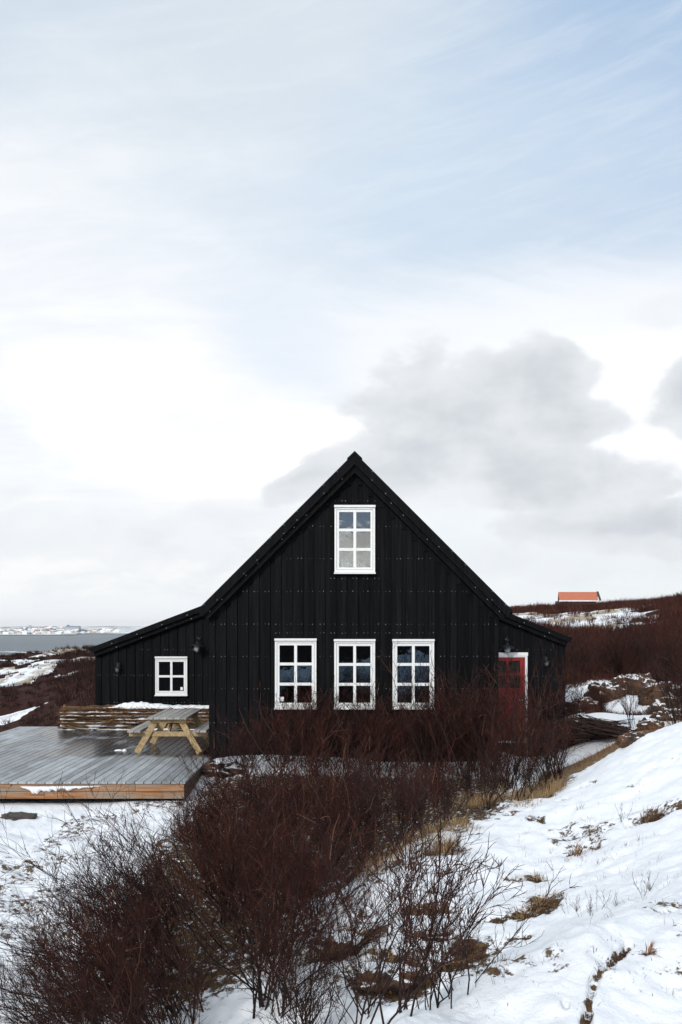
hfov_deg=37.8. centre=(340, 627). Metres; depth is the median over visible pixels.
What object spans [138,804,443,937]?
shrub
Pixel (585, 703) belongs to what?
shrub
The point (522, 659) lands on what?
door
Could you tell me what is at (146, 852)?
shrub
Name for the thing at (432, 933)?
earth lump
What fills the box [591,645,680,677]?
shrub
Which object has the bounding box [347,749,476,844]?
shrub
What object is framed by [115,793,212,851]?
shrub
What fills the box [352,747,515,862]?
shrub
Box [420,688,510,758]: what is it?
shrub
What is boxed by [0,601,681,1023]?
ground
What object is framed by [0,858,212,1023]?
shrub
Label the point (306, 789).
shrub
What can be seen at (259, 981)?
shrub
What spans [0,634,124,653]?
sea
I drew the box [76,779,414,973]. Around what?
shrub
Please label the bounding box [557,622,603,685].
shrub
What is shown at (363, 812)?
shrub
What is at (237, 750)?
shrub
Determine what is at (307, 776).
shrub
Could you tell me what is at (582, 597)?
barn
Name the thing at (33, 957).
shrub
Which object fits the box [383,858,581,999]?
shrub
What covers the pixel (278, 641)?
window
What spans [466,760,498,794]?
shrub
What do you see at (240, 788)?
shrub
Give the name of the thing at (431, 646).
window
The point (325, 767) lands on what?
shrub
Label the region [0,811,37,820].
flat stone
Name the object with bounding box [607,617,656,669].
shrub
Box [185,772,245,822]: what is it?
shrub
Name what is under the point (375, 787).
shrub
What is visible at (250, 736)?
shrub
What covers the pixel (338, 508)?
window
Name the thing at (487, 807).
shrub
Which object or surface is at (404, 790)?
shrub
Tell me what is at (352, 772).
shrub
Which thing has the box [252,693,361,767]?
shrub
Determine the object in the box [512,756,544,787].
shrub
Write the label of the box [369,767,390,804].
shrub
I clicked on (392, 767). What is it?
shrub
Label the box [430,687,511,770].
shrub
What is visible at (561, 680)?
shrub
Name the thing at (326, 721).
shrub
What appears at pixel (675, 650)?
shrub
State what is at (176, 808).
shrub
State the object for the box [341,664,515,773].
shrub
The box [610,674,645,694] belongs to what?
turf clod
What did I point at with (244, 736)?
shrub
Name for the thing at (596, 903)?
twig sprig
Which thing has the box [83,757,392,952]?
shrub
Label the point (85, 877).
shrub
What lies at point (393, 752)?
shrub
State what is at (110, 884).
shrub
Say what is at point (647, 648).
shrub
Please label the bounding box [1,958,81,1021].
shrub
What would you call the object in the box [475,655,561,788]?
shrub
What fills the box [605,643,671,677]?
shrub
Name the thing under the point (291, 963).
shrub
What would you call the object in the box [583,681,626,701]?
turf clod
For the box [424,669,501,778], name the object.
shrub
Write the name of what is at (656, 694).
turf clod
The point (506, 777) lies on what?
shrub
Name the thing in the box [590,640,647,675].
shrub
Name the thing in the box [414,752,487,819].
shrub
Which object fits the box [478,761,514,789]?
shrub
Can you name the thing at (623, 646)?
shrub
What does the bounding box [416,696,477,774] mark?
shrub
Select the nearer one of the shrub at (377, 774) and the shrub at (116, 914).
the shrub at (116, 914)
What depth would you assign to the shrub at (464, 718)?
19.56 m
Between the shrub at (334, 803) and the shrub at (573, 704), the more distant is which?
the shrub at (573, 704)
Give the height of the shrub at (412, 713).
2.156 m
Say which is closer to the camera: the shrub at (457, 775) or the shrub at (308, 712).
the shrub at (457, 775)
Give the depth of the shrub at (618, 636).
36.06 m
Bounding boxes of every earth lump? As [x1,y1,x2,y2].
[310,930,372,956]
[350,961,428,993]
[417,928,450,941]
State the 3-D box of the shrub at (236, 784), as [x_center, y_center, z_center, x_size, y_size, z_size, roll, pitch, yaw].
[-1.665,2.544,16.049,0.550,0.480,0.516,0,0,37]
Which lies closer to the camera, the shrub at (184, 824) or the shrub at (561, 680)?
the shrub at (184, 824)
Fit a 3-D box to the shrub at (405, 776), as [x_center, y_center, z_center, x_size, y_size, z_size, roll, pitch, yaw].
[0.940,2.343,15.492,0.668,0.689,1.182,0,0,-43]
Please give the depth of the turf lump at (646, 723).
20.79 m
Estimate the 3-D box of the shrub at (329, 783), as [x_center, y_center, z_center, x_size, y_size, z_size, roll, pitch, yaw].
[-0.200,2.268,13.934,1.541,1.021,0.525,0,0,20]
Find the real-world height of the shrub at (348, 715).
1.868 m
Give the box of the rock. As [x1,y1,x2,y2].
[201,758,245,778]
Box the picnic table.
[127,709,208,753]
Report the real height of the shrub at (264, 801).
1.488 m
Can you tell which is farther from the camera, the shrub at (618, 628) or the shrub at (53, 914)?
the shrub at (618, 628)
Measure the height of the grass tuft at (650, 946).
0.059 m
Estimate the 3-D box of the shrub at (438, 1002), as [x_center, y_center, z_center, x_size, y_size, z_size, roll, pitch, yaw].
[0.397,1.245,4.307,0.707,0.850,1.125,0,0,-16]
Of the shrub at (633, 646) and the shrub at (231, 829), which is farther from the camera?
the shrub at (633, 646)
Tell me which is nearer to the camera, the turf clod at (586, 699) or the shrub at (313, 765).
the shrub at (313, 765)
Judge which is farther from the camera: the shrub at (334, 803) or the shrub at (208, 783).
the shrub at (208, 783)
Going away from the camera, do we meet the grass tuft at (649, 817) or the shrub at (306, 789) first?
the grass tuft at (649, 817)
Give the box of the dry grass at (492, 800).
[304,773,573,992]
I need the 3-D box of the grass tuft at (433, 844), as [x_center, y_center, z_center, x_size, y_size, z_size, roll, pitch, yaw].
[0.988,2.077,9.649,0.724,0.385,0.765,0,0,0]
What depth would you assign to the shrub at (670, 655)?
22.23 m
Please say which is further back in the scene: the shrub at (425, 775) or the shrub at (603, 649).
the shrub at (603, 649)
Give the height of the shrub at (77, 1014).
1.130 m
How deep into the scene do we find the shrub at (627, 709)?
21.44 m
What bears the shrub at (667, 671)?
on the ground at (604, 791)
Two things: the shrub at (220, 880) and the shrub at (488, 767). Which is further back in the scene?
the shrub at (488, 767)
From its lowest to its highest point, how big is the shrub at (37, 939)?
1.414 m
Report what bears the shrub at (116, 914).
on the ground at (604, 791)
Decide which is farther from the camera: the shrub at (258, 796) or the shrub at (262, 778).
the shrub at (262, 778)
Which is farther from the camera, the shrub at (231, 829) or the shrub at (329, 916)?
the shrub at (231, 829)
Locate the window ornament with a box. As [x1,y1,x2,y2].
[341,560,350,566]
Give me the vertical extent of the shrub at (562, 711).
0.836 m
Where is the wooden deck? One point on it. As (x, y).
(37, 756)
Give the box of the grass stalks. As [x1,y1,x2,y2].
[4,782,680,1019]
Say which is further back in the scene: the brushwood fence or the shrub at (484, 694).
the brushwood fence
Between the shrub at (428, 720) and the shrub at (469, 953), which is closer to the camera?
the shrub at (469, 953)
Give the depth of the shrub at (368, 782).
13.32 m
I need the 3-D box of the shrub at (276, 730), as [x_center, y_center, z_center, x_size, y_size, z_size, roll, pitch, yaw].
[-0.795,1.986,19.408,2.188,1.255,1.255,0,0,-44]
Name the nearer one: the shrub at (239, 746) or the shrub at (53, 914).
the shrub at (53, 914)
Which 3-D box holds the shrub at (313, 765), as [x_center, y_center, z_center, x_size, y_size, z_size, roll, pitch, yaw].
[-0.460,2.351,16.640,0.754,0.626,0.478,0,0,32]
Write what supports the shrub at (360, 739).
on the ground at (604, 791)
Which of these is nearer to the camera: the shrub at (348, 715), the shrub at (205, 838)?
the shrub at (205, 838)
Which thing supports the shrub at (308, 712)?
on the ground at (604, 791)
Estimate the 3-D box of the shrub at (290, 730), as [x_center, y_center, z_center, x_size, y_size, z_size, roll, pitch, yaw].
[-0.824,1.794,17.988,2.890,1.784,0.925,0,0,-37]
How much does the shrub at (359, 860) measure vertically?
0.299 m
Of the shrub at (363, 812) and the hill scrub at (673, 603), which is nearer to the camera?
the shrub at (363, 812)
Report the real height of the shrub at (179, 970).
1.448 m
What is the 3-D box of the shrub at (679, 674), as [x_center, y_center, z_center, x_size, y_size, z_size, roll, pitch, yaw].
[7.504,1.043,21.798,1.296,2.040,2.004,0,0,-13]
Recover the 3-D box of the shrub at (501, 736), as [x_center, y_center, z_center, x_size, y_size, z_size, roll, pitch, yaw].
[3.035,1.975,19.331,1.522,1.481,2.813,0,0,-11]
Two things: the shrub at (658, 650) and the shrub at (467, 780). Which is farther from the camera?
the shrub at (658, 650)
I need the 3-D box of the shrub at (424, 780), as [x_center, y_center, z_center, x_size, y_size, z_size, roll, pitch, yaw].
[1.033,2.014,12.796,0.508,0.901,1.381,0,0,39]
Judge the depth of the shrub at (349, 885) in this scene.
9.17 m
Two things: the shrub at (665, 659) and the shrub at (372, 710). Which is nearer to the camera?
the shrub at (372, 710)
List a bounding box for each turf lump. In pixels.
[615,730,644,747]
[635,717,664,731]
[649,707,680,720]
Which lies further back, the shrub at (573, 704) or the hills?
the hills
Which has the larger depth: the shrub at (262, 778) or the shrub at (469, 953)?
the shrub at (262, 778)
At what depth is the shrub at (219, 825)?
10.93 m
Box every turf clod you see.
[565,696,598,715]
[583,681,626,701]
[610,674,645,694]
[632,673,656,685]
[637,681,681,705]
[645,694,681,714]
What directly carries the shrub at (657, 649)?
on the ground at (604, 791)
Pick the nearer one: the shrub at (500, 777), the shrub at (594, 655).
the shrub at (500, 777)
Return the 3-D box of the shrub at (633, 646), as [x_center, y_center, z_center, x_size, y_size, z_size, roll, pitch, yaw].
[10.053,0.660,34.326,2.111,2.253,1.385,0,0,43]
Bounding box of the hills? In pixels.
[0,626,143,635]
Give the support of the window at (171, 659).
in the wooden house
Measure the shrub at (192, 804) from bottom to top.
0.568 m
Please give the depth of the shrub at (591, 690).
28.79 m
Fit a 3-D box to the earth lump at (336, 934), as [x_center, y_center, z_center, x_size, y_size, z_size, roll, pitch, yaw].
[0.011,2.301,7.247,0.448,0.184,0.442,0,0,43]
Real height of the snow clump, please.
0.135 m
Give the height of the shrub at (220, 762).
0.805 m
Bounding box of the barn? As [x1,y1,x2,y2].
[555,591,600,603]
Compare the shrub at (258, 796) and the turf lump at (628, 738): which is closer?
the shrub at (258, 796)
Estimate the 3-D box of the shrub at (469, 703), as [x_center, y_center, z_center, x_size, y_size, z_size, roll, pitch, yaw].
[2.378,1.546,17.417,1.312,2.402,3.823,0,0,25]
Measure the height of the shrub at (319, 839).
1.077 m
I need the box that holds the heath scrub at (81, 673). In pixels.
[0,643,100,728]
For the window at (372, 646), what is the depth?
19.95 m
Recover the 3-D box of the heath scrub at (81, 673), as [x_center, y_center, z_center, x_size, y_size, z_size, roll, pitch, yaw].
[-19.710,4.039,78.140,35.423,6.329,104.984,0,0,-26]
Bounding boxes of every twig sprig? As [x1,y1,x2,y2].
[554,893,579,912]
[585,891,610,915]
[632,873,658,893]
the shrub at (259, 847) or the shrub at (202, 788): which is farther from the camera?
the shrub at (202, 788)
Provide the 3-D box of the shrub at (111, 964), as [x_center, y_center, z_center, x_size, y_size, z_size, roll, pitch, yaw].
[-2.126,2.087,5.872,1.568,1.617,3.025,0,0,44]
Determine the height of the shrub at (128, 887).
1.497 m
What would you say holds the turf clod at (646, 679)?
on the ground at (604, 791)
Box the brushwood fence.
[57,701,208,729]
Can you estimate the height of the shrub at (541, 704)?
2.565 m
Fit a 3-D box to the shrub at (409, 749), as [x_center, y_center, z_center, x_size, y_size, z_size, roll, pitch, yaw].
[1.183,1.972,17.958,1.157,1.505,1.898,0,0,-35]
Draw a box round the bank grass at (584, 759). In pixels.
[481,715,681,799]
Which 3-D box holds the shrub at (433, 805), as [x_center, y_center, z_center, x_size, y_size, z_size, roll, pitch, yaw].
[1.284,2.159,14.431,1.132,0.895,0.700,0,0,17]
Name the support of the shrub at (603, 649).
on the ground at (604, 791)
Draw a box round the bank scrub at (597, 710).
[565,673,681,714]
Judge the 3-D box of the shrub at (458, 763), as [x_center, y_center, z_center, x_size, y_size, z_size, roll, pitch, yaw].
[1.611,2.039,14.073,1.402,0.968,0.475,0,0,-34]
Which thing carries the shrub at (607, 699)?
on the ground at (604, 791)
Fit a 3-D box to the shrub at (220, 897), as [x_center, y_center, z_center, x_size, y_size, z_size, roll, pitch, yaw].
[-1.090,1.968,8.268,2.604,1.470,1.530,0,0,-10]
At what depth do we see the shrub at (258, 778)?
14.96 m
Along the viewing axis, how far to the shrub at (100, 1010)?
6.37 m
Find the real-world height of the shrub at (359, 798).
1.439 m
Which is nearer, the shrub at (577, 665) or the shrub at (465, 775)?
the shrub at (465, 775)
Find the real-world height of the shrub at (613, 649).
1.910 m
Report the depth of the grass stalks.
7.27 m
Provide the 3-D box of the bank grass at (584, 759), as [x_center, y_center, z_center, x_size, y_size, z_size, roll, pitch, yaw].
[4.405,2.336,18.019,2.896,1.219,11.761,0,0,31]
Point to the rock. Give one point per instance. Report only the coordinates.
(232, 770)
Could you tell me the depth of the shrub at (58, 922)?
7.66 m
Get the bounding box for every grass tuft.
[410,828,476,853]
[432,831,473,855]
[562,840,595,857]
[630,802,668,824]
[635,939,661,957]
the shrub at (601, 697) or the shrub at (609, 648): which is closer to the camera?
the shrub at (601, 697)
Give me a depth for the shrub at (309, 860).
8.45 m
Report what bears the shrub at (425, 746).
on the ground at (604, 791)
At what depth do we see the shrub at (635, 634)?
36.95 m
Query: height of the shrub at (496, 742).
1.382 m
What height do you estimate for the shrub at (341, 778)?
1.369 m
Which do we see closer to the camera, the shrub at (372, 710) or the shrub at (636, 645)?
the shrub at (372, 710)
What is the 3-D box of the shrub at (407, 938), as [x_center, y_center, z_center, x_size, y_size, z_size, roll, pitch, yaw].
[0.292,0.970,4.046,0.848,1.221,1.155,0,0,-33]
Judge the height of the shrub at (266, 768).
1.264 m
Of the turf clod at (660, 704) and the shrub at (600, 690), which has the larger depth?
the shrub at (600, 690)
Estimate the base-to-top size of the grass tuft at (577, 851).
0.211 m
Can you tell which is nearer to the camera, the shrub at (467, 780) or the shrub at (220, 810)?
the shrub at (220, 810)
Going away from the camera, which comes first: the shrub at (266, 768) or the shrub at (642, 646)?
the shrub at (266, 768)
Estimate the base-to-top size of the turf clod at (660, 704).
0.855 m
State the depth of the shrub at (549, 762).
13.28 m
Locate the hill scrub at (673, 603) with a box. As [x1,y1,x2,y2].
[508,592,681,679]
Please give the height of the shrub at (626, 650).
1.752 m
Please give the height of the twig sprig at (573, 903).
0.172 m
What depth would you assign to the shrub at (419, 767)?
16.62 m
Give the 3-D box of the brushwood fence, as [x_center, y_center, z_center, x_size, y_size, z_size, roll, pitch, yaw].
[-4.893,2.218,24.944,4.505,0.754,0.537,0,0,0]
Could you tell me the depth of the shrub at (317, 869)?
7.04 m
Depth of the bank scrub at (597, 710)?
31.14 m
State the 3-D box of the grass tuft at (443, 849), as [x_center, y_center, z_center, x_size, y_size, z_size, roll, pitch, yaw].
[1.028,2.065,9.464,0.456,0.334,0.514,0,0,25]
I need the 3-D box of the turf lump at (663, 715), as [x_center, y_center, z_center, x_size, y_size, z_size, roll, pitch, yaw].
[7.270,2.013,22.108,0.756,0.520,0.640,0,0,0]
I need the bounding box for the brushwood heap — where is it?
[530,712,653,749]
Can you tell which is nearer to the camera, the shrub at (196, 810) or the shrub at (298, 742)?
the shrub at (196, 810)
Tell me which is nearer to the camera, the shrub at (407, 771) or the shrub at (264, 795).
the shrub at (264, 795)
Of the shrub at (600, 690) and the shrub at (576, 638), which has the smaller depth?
the shrub at (600, 690)
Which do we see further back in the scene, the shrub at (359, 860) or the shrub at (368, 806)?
the shrub at (368, 806)
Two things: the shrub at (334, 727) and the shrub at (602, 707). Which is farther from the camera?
the shrub at (602, 707)
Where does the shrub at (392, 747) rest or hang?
on the ground at (604, 791)
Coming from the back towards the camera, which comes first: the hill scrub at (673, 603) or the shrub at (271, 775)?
the hill scrub at (673, 603)
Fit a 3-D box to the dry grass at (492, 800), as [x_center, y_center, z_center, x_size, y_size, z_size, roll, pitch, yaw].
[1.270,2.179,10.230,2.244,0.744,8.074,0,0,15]
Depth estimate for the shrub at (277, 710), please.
19.00 m
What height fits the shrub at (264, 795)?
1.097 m
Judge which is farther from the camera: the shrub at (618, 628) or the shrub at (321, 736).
the shrub at (618, 628)
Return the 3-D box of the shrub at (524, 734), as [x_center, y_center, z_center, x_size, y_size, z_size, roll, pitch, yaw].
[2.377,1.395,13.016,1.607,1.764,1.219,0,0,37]
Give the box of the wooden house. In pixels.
[89,451,571,762]
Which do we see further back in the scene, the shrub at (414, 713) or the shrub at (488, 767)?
the shrub at (414, 713)
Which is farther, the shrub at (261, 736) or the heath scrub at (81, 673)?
the heath scrub at (81, 673)
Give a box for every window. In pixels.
[154,656,187,695]
[274,638,316,709]
[334,505,375,573]
[334,639,375,709]
[392,639,434,709]
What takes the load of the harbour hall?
on the hills
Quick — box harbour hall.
[65,626,80,629]
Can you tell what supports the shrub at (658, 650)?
on the ground at (604, 791)
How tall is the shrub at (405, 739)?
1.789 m
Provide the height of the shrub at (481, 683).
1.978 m
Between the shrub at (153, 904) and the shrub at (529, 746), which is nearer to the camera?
the shrub at (153, 904)
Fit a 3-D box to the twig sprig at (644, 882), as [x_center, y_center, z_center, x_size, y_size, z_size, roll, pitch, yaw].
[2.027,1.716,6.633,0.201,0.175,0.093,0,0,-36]
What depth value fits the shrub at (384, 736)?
17.75 m
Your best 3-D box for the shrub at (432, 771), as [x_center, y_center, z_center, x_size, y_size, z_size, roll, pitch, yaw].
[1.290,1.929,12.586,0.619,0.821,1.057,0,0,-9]
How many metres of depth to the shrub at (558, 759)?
14.51 m
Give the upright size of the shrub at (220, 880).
1.481 m
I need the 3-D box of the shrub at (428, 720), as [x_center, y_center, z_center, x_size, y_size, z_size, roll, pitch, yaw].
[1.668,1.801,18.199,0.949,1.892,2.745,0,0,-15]
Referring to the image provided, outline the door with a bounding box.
[499,657,524,740]
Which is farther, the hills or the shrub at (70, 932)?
the hills
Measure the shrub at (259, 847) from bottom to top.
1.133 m
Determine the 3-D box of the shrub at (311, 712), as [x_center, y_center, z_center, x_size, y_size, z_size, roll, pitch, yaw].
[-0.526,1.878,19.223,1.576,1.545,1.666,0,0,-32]
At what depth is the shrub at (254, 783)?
11.75 m
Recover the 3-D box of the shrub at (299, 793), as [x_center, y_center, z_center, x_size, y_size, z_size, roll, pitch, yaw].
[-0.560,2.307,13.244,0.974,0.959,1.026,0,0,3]
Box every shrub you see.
[0,778,197,917]
[0,807,216,993]
[0,814,266,1023]
[0,831,193,1021]
[0,833,242,1023]
[0,841,210,1023]
[0,856,183,995]
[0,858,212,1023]
[0,862,119,968]
[0,867,191,1023]
[0,872,192,1023]
[0,918,76,988]
[1,899,144,1023]
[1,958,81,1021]
[4,772,183,968]
[25,829,184,933]
[37,832,118,924]
[56,771,374,956]
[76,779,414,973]
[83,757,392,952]
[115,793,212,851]
[132,816,498,1018]
[133,758,359,926]
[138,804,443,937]
[150,794,209,829]
[159,777,298,911]
[160,794,253,893]
[161,765,240,881]
[163,775,258,855]
[166,768,210,797]
[170,768,324,863]
[172,790,211,817]
[176,726,311,835]
[183,814,402,918]
[184,784,287,885]
[185,754,330,876]
[185,766,234,798]
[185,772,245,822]
[190,723,262,776]
[199,739,243,778]
[199,771,316,843]
[200,800,318,914]
[202,701,299,767]
[204,709,400,861]
[212,763,288,827]
[214,769,272,801]
[221,773,250,795]
[223,714,311,766]
[223,892,399,1023]
[228,756,338,830]
[232,799,385,896]
[233,677,359,776]
[233,720,277,758]
[234,861,451,1023]
[235,717,291,767]
[235,760,291,809]
[238,754,460,886]
[239,882,388,1017]
[245,697,333,761]
[252,674,341,761]
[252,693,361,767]
[254,761,276,787]
[256,756,310,825]
[257,692,339,775]
[263,713,505,1023]
[264,767,327,833]
[267,701,365,771]
[275,685,364,755]
[276,740,461,865]
[279,764,372,824]
[280,828,406,895]
[286,753,353,804]
[289,822,433,955]
[290,691,369,762]
[290,753,333,775]
[291,672,388,765]
[294,709,376,879]
[295,737,383,827]
[298,693,354,762]
[302,753,341,786]
[304,768,375,855]
[307,676,349,766]
[308,721,415,871]
[309,672,405,763]
[310,702,390,772]
[328,746,371,821]
[332,773,411,851]
[334,706,410,775]
[338,851,375,875]
[340,742,391,818]
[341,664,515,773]
[342,680,466,771]
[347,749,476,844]
[352,699,435,770]
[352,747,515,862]
[353,770,390,809]
[356,823,527,1009]
[360,765,391,793]
[364,699,446,765]
[365,705,459,778]
[366,677,489,762]
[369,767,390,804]
[370,744,421,788]
[371,671,460,768]
[373,642,471,773]
[373,754,426,789]
[374,764,444,825]
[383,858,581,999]
[385,748,427,810]
[387,758,419,821]
[391,752,470,807]
[397,678,472,769]
[400,751,454,816]
[406,750,428,785]
[412,882,491,979]
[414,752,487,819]
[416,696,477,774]
[417,743,506,798]
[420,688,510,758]
[422,742,488,806]
[423,650,508,779]
[423,758,472,813]
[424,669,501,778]
[425,645,539,770]
[427,669,508,774]
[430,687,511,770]
[445,685,526,765]
[445,756,479,794]
[446,763,470,785]
[456,667,578,801]
[464,707,526,795]
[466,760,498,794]
[471,641,587,778]
[472,703,542,765]
[474,746,531,809]
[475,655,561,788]
[476,747,498,785]
[476,758,529,796]
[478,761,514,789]
[479,647,599,775]
[482,693,545,789]
[500,699,559,789]
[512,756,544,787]
[520,691,576,780]
[521,718,587,791]
[543,704,569,721]
[553,687,599,716]
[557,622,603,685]
[563,617,600,658]
[568,678,609,699]
[569,681,619,698]
[570,695,600,713]
[578,621,664,672]
[578,624,614,678]
[584,689,610,710]
[588,625,627,672]
[589,609,651,663]
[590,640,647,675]
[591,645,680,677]
[592,627,629,664]
[592,680,630,710]
[592,687,611,710]
[594,655,654,727]
[595,612,633,649]
[600,628,638,674]
[603,629,649,670]
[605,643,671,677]
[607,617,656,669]
[609,619,664,668]
[611,630,681,724]
[616,612,656,664]
[623,620,681,679]
[628,622,662,668]
[631,616,663,656]
[634,638,681,680]
[640,654,681,720]
[644,634,681,676]
[647,635,681,697]
[649,616,681,696]
[654,635,681,670]
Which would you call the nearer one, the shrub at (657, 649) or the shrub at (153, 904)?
the shrub at (153, 904)
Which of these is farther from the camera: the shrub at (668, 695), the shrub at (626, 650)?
the shrub at (626, 650)
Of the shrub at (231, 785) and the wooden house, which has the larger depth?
the wooden house
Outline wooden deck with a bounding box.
[0,727,210,799]
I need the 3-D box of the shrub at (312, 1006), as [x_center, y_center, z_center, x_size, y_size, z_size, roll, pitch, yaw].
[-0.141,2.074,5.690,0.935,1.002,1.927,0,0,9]
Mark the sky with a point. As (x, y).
(248, 248)
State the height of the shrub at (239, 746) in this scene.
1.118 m
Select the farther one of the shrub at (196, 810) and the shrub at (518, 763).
the shrub at (518, 763)
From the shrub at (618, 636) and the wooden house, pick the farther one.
the shrub at (618, 636)
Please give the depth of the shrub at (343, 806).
10.67 m
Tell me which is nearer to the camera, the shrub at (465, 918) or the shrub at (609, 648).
the shrub at (465, 918)
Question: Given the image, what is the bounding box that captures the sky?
[0,0,681,626]
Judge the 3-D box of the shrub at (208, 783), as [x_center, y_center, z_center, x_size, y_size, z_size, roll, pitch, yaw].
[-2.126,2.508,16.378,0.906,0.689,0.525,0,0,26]
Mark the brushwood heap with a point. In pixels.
(598, 728)
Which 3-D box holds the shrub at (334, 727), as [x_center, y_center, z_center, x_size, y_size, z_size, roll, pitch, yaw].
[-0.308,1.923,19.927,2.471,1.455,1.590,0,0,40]
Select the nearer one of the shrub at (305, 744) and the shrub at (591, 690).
the shrub at (305, 744)
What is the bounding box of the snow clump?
[21,786,98,793]
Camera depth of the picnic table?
20.12 m
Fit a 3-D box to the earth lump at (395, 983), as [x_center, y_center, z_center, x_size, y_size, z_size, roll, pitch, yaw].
[0.339,2.312,6.588,0.563,0.202,0.468,0,0,0]

